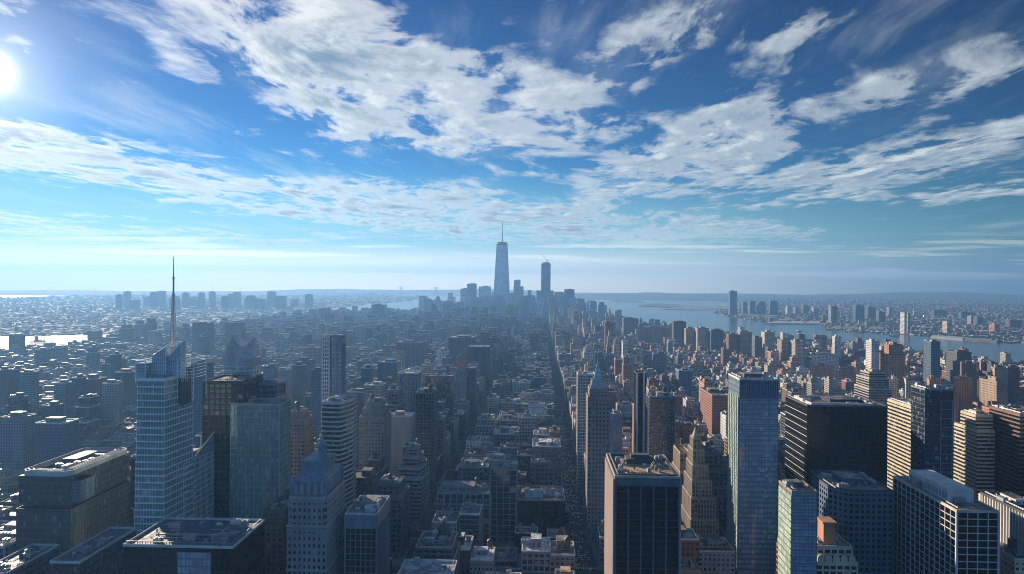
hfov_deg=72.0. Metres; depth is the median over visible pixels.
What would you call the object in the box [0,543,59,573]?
office block
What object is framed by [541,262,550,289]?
skyscraper
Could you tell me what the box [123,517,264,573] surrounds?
office block
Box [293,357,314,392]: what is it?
tower block
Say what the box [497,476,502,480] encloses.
window
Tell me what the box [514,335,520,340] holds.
apartment building
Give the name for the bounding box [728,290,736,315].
riverbank tower
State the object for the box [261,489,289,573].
masonry tower
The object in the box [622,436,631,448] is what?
apartment building
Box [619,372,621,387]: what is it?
office building
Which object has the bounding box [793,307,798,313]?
riverbank tower
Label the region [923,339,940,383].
apartment block
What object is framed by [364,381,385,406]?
tower block
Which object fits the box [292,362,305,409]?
tower block
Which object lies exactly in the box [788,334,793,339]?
apartment building
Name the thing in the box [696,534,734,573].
apartment building
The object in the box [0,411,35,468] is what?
tower block
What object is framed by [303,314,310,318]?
apartment building
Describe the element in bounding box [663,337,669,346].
office building
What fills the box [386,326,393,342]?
office building
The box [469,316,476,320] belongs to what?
apartment building
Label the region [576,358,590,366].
office building
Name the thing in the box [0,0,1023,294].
sky
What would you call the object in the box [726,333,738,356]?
apartment block
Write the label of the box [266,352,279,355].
apartment building
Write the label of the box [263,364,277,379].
tower block
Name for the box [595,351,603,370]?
apartment block
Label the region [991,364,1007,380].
apartment block
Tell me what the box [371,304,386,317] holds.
tower block
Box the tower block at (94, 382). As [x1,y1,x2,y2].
[86,374,106,420]
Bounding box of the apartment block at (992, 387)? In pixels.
[979,374,1007,409]
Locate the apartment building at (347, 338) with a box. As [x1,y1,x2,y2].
[338,329,350,345]
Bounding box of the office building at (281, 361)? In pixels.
[273,358,287,366]
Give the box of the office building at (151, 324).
[145,318,156,332]
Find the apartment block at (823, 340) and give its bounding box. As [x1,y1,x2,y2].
[820,334,827,351]
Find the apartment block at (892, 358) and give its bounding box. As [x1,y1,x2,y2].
[879,341,905,391]
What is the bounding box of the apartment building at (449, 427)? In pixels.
[446,418,453,458]
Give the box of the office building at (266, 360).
[262,356,272,365]
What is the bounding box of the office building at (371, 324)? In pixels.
[368,321,374,327]
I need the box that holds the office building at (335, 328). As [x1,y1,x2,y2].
[329,326,340,331]
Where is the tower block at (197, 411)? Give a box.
[191,358,213,445]
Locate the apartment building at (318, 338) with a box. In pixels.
[314,333,321,346]
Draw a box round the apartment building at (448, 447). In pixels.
[446,431,450,464]
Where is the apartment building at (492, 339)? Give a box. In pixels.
[489,335,499,363]
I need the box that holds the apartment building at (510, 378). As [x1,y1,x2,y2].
[507,375,514,391]
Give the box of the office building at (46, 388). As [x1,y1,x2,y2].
[43,385,53,392]
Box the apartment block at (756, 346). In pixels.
[752,336,761,357]
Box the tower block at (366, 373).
[361,364,372,387]
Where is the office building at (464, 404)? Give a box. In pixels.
[454,399,469,426]
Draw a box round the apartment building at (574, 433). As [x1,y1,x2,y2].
[573,418,574,446]
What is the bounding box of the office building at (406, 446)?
[403,440,414,460]
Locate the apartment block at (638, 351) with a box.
[632,348,642,362]
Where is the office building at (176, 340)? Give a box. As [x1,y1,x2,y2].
[168,337,178,342]
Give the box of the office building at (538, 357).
[536,355,548,360]
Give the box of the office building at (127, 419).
[123,417,136,423]
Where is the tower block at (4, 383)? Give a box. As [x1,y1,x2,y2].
[0,366,9,407]
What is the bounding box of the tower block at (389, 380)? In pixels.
[385,376,394,403]
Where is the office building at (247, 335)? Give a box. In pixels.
[245,332,249,339]
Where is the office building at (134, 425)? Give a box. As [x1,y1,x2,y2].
[124,422,136,428]
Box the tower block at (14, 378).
[10,365,25,394]
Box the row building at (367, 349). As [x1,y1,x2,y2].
[359,347,371,353]
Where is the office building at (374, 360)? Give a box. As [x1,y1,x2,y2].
[370,357,380,363]
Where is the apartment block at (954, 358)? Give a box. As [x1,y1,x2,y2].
[946,350,971,382]
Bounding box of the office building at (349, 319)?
[344,316,353,325]
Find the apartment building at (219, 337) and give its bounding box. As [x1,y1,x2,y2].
[214,334,224,342]
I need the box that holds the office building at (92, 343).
[85,341,96,346]
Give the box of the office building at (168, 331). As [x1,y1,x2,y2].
[167,327,176,334]
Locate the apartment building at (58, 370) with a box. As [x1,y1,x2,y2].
[52,365,64,377]
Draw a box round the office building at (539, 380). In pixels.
[533,374,545,388]
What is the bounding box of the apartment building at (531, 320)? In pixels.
[529,316,533,323]
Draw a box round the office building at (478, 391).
[477,382,478,405]
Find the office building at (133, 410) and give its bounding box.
[124,405,136,416]
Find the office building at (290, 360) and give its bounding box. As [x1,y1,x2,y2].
[284,357,293,364]
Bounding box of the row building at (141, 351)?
[134,349,147,353]
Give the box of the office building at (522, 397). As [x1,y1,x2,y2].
[518,392,536,402]
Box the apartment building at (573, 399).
[569,395,575,422]
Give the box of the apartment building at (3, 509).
[0,502,12,515]
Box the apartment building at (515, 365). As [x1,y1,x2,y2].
[509,361,521,370]
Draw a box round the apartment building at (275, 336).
[273,332,277,343]
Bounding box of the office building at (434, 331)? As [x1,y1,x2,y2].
[428,330,437,337]
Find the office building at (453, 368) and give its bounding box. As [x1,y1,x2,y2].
[450,365,456,374]
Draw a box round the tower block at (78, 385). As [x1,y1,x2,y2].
[71,374,86,417]
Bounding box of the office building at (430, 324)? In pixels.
[428,320,433,329]
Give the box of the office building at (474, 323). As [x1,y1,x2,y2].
[468,321,476,334]
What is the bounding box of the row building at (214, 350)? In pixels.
[209,347,220,352]
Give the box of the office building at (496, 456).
[486,453,504,462]
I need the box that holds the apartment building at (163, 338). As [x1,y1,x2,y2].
[161,336,166,341]
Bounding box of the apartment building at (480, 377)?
[477,375,484,395]
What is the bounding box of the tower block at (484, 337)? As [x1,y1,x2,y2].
[481,331,488,344]
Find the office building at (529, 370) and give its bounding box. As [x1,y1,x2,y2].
[523,366,535,375]
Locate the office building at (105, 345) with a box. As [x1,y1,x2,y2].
[97,342,113,348]
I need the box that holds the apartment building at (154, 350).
[148,347,160,359]
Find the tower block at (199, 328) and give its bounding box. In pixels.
[192,321,213,352]
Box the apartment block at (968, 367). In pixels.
[960,360,975,403]
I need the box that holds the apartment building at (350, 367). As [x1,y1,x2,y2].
[346,365,357,372]
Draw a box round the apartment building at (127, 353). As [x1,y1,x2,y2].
[119,351,137,357]
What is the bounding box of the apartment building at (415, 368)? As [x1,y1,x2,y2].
[408,364,421,387]
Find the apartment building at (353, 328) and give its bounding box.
[350,326,356,335]
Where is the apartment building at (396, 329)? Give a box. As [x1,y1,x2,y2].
[393,327,399,332]
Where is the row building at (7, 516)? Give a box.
[0,509,15,524]
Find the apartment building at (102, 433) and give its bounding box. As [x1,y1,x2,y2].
[88,428,113,439]
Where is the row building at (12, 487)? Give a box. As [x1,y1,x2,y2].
[8,476,17,493]
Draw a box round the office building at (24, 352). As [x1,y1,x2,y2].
[21,349,27,356]
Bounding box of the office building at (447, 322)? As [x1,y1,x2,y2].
[444,319,452,330]
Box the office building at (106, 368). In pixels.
[101,355,110,379]
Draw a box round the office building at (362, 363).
[357,359,370,369]
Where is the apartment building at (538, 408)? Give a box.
[525,398,546,418]
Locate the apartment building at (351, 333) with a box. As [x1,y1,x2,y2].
[346,330,353,344]
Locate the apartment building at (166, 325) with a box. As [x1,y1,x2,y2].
[162,321,171,329]
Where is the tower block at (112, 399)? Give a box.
[102,379,122,426]
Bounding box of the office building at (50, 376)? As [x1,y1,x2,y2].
[43,373,56,380]
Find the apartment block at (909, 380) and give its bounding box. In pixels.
[903,374,917,398]
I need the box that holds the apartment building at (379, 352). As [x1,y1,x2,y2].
[375,350,382,355]
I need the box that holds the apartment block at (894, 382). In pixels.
[888,373,898,397]
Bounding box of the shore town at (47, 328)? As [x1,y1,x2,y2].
[0,289,597,341]
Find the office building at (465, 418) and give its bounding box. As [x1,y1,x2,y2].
[457,409,466,431]
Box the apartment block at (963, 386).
[954,373,972,421]
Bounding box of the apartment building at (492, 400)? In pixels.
[486,393,499,411]
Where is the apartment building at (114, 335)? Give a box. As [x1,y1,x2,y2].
[110,334,119,336]
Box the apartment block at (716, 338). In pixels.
[708,328,723,353]
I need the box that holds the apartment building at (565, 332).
[555,329,567,355]
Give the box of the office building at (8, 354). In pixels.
[3,352,18,357]
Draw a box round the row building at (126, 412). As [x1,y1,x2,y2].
[123,407,129,419]
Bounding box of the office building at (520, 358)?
[515,356,526,362]
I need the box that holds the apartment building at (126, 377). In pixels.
[115,369,137,406]
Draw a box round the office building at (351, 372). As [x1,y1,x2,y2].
[346,370,356,376]
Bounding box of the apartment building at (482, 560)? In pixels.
[470,538,494,573]
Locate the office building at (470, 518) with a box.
[459,502,481,545]
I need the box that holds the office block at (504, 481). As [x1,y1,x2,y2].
[490,460,517,541]
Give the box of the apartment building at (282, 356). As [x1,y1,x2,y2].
[277,354,288,357]
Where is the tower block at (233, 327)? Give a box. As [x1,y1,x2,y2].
[225,321,244,346]
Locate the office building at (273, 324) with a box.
[269,322,276,326]
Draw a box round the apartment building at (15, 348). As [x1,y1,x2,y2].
[9,342,20,354]
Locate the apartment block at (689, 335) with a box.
[684,326,694,350]
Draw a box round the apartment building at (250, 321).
[245,318,255,327]
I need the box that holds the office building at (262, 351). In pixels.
[258,346,265,360]
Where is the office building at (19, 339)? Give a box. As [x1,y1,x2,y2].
[8,333,25,349]
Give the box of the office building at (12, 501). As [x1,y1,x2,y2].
[0,493,22,511]
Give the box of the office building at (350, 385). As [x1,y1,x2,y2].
[348,380,353,389]
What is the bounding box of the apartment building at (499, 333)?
[497,331,502,358]
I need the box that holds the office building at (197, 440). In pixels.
[195,431,201,447]
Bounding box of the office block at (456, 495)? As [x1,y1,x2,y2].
[436,477,491,545]
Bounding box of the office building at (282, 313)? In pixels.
[279,311,286,317]
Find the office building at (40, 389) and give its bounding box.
[39,385,42,393]
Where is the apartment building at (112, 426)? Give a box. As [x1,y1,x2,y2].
[100,421,121,431]
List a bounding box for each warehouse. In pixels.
[517,485,564,536]
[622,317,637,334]
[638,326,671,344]
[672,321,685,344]
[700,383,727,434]
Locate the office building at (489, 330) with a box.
[481,328,491,336]
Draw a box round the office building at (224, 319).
[220,317,229,321]
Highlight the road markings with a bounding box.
[415,395,783,568]
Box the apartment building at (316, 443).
[314,437,318,451]
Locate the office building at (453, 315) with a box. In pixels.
[448,311,454,320]
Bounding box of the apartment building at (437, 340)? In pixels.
[433,338,440,343]
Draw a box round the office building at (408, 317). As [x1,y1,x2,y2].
[406,314,413,320]
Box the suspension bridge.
[389,286,445,292]
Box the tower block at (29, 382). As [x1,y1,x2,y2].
[19,369,38,415]
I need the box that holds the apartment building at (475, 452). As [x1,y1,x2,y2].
[464,447,488,457]
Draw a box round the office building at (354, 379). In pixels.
[346,375,358,387]
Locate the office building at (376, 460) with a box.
[368,452,387,477]
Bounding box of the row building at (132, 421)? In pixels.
[124,418,136,426]
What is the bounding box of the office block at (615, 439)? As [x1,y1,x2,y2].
[609,410,622,453]
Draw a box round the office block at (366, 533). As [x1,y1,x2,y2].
[344,494,389,573]
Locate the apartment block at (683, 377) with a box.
[675,368,691,395]
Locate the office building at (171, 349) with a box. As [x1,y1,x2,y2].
[166,344,175,353]
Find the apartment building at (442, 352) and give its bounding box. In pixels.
[435,347,448,366]
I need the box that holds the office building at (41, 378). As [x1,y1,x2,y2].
[39,376,47,380]
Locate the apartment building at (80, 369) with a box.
[71,364,88,376]
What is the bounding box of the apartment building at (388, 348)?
[383,343,395,355]
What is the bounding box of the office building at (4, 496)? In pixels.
[0,489,12,501]
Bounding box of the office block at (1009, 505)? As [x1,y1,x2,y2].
[978,491,1023,556]
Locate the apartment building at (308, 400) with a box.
[306,392,310,410]
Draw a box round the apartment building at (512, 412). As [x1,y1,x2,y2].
[501,410,518,416]
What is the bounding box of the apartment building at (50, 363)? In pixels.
[41,360,61,368]
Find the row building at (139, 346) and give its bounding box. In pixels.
[134,344,145,347]
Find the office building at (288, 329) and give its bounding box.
[284,327,294,332]
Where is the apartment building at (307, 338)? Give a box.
[304,332,311,346]
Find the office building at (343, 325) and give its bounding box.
[340,321,345,329]
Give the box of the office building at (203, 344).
[199,334,208,354]
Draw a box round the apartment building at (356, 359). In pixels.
[352,356,363,361]
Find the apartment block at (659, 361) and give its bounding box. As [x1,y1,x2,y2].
[652,351,666,373]
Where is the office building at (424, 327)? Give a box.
[422,323,427,329]
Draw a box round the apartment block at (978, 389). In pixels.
[977,376,986,407]
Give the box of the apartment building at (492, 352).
[490,347,495,368]
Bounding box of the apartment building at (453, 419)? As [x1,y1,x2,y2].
[449,413,458,449]
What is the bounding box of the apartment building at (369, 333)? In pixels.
[367,328,372,337]
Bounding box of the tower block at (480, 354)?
[468,345,489,390]
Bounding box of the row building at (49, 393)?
[43,391,53,395]
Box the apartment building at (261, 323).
[257,322,264,327]
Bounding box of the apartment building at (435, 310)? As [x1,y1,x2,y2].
[431,307,438,315]
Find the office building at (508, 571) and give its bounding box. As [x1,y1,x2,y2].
[485,569,520,573]
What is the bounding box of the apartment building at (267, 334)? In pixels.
[261,327,273,342]
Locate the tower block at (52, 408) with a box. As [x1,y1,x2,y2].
[41,401,62,420]
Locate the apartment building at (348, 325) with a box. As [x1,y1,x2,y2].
[346,322,350,329]
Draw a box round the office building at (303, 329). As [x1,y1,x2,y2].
[299,325,307,334]
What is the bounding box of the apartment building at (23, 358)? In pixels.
[16,356,27,362]
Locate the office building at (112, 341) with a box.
[102,340,115,342]
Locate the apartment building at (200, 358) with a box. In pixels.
[192,355,208,361]
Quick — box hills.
[0,289,1023,304]
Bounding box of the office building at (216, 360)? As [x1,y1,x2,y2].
[207,356,222,365]
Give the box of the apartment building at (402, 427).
[391,410,414,474]
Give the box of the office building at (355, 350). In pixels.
[346,345,358,357]
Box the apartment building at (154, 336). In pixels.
[147,330,160,344]
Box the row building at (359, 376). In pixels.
[356,372,360,385]
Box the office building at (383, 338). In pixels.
[379,332,388,349]
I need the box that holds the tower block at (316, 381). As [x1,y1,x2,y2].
[311,367,321,438]
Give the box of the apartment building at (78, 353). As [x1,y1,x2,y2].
[71,350,87,357]
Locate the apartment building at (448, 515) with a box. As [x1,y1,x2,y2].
[432,504,459,530]
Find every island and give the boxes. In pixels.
[611,300,643,302]
[640,303,681,306]
[666,306,727,309]
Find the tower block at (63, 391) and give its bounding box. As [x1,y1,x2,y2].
[54,379,71,417]
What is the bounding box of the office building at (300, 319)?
[295,316,304,322]
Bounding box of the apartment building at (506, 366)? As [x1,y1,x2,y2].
[503,362,510,370]
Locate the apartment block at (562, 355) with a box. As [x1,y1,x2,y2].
[558,352,570,372]
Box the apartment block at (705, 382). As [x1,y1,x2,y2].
[699,375,714,416]
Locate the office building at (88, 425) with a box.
[79,416,99,441]
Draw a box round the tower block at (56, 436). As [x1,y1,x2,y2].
[35,416,78,463]
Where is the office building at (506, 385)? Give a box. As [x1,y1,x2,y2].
[493,379,509,392]
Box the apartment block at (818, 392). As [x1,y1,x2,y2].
[812,389,828,394]
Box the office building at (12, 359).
[6,355,19,363]
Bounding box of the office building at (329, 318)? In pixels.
[325,314,333,322]
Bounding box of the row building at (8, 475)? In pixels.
[0,467,23,492]
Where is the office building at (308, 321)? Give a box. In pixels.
[305,319,311,325]
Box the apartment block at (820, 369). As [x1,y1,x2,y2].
[810,362,833,377]
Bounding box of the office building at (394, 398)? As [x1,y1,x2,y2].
[385,384,403,411]
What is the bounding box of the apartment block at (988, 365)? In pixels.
[981,360,998,377]
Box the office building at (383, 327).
[380,323,387,333]
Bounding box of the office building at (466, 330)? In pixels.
[461,326,471,334]
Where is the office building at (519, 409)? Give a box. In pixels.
[515,403,527,413]
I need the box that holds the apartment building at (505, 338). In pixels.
[496,335,507,348]
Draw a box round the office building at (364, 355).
[360,353,372,357]
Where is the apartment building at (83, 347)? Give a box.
[76,343,90,350]
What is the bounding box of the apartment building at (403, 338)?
[396,337,408,339]
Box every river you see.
[0,334,108,348]
[585,300,1023,363]
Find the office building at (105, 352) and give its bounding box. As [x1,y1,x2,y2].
[98,349,110,354]
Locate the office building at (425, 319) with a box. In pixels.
[422,316,427,326]
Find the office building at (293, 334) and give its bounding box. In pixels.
[290,331,297,337]
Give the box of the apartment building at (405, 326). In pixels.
[403,324,408,331]
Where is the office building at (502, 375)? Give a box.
[498,372,506,378]
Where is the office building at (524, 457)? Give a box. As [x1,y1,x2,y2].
[517,448,531,482]
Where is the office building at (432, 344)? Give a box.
[429,342,436,347]
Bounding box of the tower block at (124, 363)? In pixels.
[122,357,126,368]
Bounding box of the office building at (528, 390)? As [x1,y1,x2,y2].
[522,389,535,394]
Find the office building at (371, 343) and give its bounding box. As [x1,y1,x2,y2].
[366,338,376,351]
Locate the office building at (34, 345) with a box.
[26,344,40,347]
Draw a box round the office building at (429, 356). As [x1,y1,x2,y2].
[426,353,433,363]
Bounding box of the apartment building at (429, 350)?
[425,348,434,359]
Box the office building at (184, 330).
[181,323,188,340]
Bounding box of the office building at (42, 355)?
[34,348,50,366]
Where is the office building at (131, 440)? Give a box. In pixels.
[122,436,135,452]
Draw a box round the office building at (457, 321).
[454,319,461,329]
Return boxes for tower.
[115,294,122,308]
[123,291,130,306]
[129,300,139,308]
[134,257,206,534]
[143,296,149,305]
[150,292,156,307]
[157,291,165,306]
[169,296,180,308]
[182,292,188,307]
[183,432,213,517]
[189,296,197,305]
[198,292,204,307]
[202,373,262,517]
[209,291,215,306]
[221,296,227,308]
[222,333,260,374]
[228,294,234,307]
[230,396,290,518]
[233,292,240,305]
[244,295,256,308]
[257,299,265,307]
[258,378,285,397]
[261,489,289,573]
[267,291,275,306]
[275,296,286,308]
[286,429,346,573]
[291,299,298,306]
[291,401,313,478]
[305,294,312,307]
[321,334,345,438]
[321,394,356,510]
[359,394,390,473]
[398,356,420,411]
[407,310,416,316]
[415,384,437,503]
[419,296,426,310]
[424,298,431,311]
[425,372,453,417]
[432,296,441,306]
[433,301,440,310]
[443,301,454,315]
[448,293,454,302]
[455,301,463,308]
[455,356,466,399]
[460,288,467,301]
[462,295,471,308]
[462,311,470,319]
[466,364,476,420]
[467,283,476,297]
[470,297,480,314]
[477,297,495,300]
[479,286,490,296]
[481,299,488,309]
[488,296,494,305]
[489,313,501,323]
[494,225,509,303]
[495,295,505,312]
[506,304,517,314]
[509,293,513,304]
[513,279,523,305]
[515,294,520,308]
[522,295,528,320]
[529,298,535,313]
[536,290,553,306]
[536,299,543,316]
[543,307,549,322]
[547,295,555,307]
[555,292,563,312]
[560,306,567,320]
[561,294,566,306]
[564,289,574,310]
[569,297,575,306]
[569,307,578,325]
[576,298,585,310]
[576,300,584,313]
[576,370,593,486]
[582,310,596,317]
[585,364,609,543]
[586,300,595,310]
[589,302,596,310]
[598,302,606,316]
[604,453,680,573]
[633,370,645,452]
[645,386,674,464]
[672,438,687,484]
[681,427,718,536]
[727,372,778,573]
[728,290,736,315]
[741,302,746,313]
[748,301,755,313]
[757,301,765,314]
[769,300,777,314]
[777,479,816,573]
[785,394,887,486]
[786,306,790,313]
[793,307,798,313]
[801,305,808,312]
[811,307,818,315]
[811,470,893,573]
[828,306,833,321]
[834,306,836,322]
[853,304,863,321]
[854,368,892,441]
[865,306,875,318]
[876,311,884,321]
[886,307,892,315]
[887,398,910,489]
[893,469,999,573]
[900,312,906,333]
[907,312,909,332]
[910,382,953,479]
[931,309,946,315]
[942,321,951,332]
[953,408,994,499]
[958,312,973,318]
[967,315,973,323]
[973,316,982,324]
[982,401,997,412]
[989,323,999,332]
[989,404,1023,496]
[1005,319,1021,327]
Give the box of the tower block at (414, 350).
[396,340,425,369]
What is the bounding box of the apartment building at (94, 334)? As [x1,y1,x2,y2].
[87,330,102,339]
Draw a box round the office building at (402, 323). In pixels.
[399,320,407,330]
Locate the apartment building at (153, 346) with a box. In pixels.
[148,344,159,352]
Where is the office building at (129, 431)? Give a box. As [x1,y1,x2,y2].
[114,427,136,435]
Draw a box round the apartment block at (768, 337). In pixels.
[761,330,774,353]
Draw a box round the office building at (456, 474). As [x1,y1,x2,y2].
[455,464,458,480]
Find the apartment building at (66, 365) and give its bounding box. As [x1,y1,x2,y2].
[55,362,75,371]
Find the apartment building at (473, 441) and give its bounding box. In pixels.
[466,435,480,448]
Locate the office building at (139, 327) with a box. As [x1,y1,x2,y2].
[134,320,144,336]
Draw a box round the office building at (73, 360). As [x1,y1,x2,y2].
[62,358,78,363]
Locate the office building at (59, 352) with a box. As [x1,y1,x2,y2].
[47,345,67,360]
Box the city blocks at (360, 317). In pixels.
[0,295,1023,573]
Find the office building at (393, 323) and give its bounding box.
[388,319,397,326]
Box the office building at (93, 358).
[86,345,99,369]
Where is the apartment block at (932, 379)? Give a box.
[927,375,938,384]
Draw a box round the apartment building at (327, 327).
[325,324,330,331]
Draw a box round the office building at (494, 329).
[488,327,496,334]
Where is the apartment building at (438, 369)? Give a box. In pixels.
[433,365,445,373]
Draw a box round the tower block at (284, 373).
[278,367,291,397]
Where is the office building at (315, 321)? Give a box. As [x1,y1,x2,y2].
[312,318,319,327]
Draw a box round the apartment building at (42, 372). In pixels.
[39,368,50,375]
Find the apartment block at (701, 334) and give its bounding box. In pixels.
[695,326,708,350]
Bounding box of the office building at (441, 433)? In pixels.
[438,412,445,474]
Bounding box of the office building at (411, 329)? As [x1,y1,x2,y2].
[408,324,415,338]
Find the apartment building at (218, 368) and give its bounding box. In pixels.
[214,363,223,371]
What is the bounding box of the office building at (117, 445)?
[102,443,130,451]
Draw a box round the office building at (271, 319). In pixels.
[266,316,273,321]
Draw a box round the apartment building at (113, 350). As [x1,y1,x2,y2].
[102,349,119,353]
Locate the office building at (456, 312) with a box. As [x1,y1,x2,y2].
[451,309,458,316]
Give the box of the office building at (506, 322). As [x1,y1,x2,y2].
[504,317,507,325]
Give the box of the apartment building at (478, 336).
[475,333,480,341]
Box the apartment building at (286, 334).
[279,333,289,336]
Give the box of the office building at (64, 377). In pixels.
[53,375,71,380]
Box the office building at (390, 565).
[390,557,391,573]
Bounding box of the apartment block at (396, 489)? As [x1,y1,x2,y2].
[374,473,409,557]
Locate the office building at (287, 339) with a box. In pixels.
[284,336,289,343]
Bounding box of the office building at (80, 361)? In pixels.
[76,358,84,363]
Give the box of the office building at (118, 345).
[110,343,125,348]
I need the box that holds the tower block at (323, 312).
[319,308,330,319]
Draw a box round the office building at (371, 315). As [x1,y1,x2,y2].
[368,314,374,320]
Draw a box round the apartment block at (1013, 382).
[1004,364,1019,403]
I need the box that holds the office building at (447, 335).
[445,333,450,339]
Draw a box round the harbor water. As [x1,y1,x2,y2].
[333,296,535,310]
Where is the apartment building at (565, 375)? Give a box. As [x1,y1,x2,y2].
[563,371,571,393]
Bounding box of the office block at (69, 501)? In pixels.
[16,447,130,554]
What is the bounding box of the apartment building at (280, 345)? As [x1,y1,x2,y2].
[277,334,284,353]
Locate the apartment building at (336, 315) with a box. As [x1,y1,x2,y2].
[333,312,339,319]
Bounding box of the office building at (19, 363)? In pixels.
[10,361,30,364]
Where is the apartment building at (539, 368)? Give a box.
[535,363,550,373]
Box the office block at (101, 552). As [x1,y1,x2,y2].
[49,507,136,573]
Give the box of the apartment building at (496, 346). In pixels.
[494,341,498,366]
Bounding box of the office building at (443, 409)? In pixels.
[438,397,448,417]
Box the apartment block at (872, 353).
[866,339,879,369]
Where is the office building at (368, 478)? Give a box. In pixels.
[356,467,380,497]
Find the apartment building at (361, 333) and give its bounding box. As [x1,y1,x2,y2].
[357,325,366,343]
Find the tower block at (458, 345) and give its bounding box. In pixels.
[448,335,475,366]
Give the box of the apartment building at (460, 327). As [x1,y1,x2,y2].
[457,325,462,331]
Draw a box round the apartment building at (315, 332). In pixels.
[311,328,322,338]
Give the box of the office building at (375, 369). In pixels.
[372,365,377,376]
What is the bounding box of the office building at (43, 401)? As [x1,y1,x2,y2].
[39,398,53,407]
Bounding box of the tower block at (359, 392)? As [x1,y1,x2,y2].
[347,388,363,463]
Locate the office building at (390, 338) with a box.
[377,334,391,342]
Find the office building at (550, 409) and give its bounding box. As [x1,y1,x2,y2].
[546,404,553,414]
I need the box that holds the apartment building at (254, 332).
[250,329,257,337]
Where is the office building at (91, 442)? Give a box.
[79,438,106,448]
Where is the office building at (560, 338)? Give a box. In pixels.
[556,334,567,345]
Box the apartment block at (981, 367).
[976,359,985,401]
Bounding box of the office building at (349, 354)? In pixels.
[346,347,351,362]
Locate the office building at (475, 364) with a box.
[467,362,479,374]
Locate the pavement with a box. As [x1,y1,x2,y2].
[14,322,953,573]
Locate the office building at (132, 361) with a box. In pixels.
[127,359,140,363]
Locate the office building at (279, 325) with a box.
[276,322,282,328]
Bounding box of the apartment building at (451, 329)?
[447,325,456,333]
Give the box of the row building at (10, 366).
[4,364,13,368]
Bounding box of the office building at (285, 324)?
[282,320,294,330]
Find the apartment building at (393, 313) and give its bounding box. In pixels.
[388,312,396,316]
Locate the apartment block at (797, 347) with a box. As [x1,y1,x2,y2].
[790,339,804,365]
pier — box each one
[733,313,777,317]
[765,321,828,324]
[826,326,884,329]
[931,335,963,340]
[964,337,996,343]
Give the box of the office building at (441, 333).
[438,328,444,340]
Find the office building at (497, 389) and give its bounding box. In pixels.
[490,384,503,403]
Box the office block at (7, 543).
[0,529,15,558]
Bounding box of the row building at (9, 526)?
[0,521,15,532]
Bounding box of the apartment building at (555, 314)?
[554,309,557,321]
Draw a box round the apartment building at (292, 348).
[286,346,297,352]
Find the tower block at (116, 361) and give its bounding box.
[111,351,121,378]
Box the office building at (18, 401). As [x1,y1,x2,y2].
[4,392,30,415]
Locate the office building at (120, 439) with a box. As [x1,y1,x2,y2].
[104,434,128,444]
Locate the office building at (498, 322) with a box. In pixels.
[493,318,502,331]
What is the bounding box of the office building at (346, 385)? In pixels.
[346,378,348,393]
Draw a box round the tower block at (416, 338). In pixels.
[411,335,421,340]
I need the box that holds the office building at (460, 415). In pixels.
[454,408,464,436]
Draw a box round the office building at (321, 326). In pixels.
[318,323,324,332]
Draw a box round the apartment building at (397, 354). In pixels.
[392,348,404,370]
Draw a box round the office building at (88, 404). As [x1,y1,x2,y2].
[75,393,99,420]
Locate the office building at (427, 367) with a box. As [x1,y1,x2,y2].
[422,362,434,378]
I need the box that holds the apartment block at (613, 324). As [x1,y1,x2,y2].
[602,320,615,331]
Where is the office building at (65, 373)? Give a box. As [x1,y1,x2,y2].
[58,372,70,377]
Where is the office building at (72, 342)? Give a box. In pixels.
[67,340,78,344]
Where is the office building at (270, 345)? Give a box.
[266,343,276,347]
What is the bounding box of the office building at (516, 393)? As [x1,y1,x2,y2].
[513,388,523,397]
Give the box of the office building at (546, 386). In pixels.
[541,384,553,390]
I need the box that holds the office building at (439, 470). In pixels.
[437,450,441,481]
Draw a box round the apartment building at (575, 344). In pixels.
[570,338,580,353]
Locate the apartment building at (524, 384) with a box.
[519,379,529,390]
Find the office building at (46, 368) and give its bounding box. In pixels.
[34,366,51,372]
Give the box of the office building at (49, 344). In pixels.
[43,342,55,347]
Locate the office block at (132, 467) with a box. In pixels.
[130,453,135,526]
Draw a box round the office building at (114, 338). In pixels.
[105,337,120,341]
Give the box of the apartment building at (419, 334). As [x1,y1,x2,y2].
[410,332,422,339]
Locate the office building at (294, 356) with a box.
[288,354,297,358]
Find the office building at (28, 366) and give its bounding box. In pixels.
[22,363,36,368]
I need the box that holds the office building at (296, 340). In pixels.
[290,338,301,344]
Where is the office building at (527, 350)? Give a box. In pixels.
[523,347,531,353]
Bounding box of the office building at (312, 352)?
[303,345,321,365]
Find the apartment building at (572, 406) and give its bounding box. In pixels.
[570,403,575,426]
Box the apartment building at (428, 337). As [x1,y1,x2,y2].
[425,334,430,343]
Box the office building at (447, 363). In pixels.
[441,355,453,373]
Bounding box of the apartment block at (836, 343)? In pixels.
[832,334,840,357]
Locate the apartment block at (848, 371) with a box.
[835,365,858,380]
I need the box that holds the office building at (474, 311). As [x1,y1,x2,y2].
[471,307,477,315]
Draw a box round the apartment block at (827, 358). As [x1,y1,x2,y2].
[811,352,838,374]
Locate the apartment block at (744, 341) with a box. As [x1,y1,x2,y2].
[737,330,751,354]
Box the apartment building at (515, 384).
[512,378,521,391]
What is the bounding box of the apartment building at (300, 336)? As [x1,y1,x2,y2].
[296,335,303,342]
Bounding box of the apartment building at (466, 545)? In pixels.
[456,529,473,573]
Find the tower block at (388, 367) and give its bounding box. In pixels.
[378,359,399,385]
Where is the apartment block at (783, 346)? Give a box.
[777,337,789,361]
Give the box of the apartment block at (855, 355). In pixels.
[851,349,859,365]
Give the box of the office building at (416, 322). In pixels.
[415,317,418,328]
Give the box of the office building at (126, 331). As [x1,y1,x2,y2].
[119,324,133,340]
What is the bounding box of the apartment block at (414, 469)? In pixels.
[399,438,428,523]
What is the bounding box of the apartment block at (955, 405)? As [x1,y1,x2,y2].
[950,386,957,421]
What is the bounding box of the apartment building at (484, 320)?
[480,317,487,327]

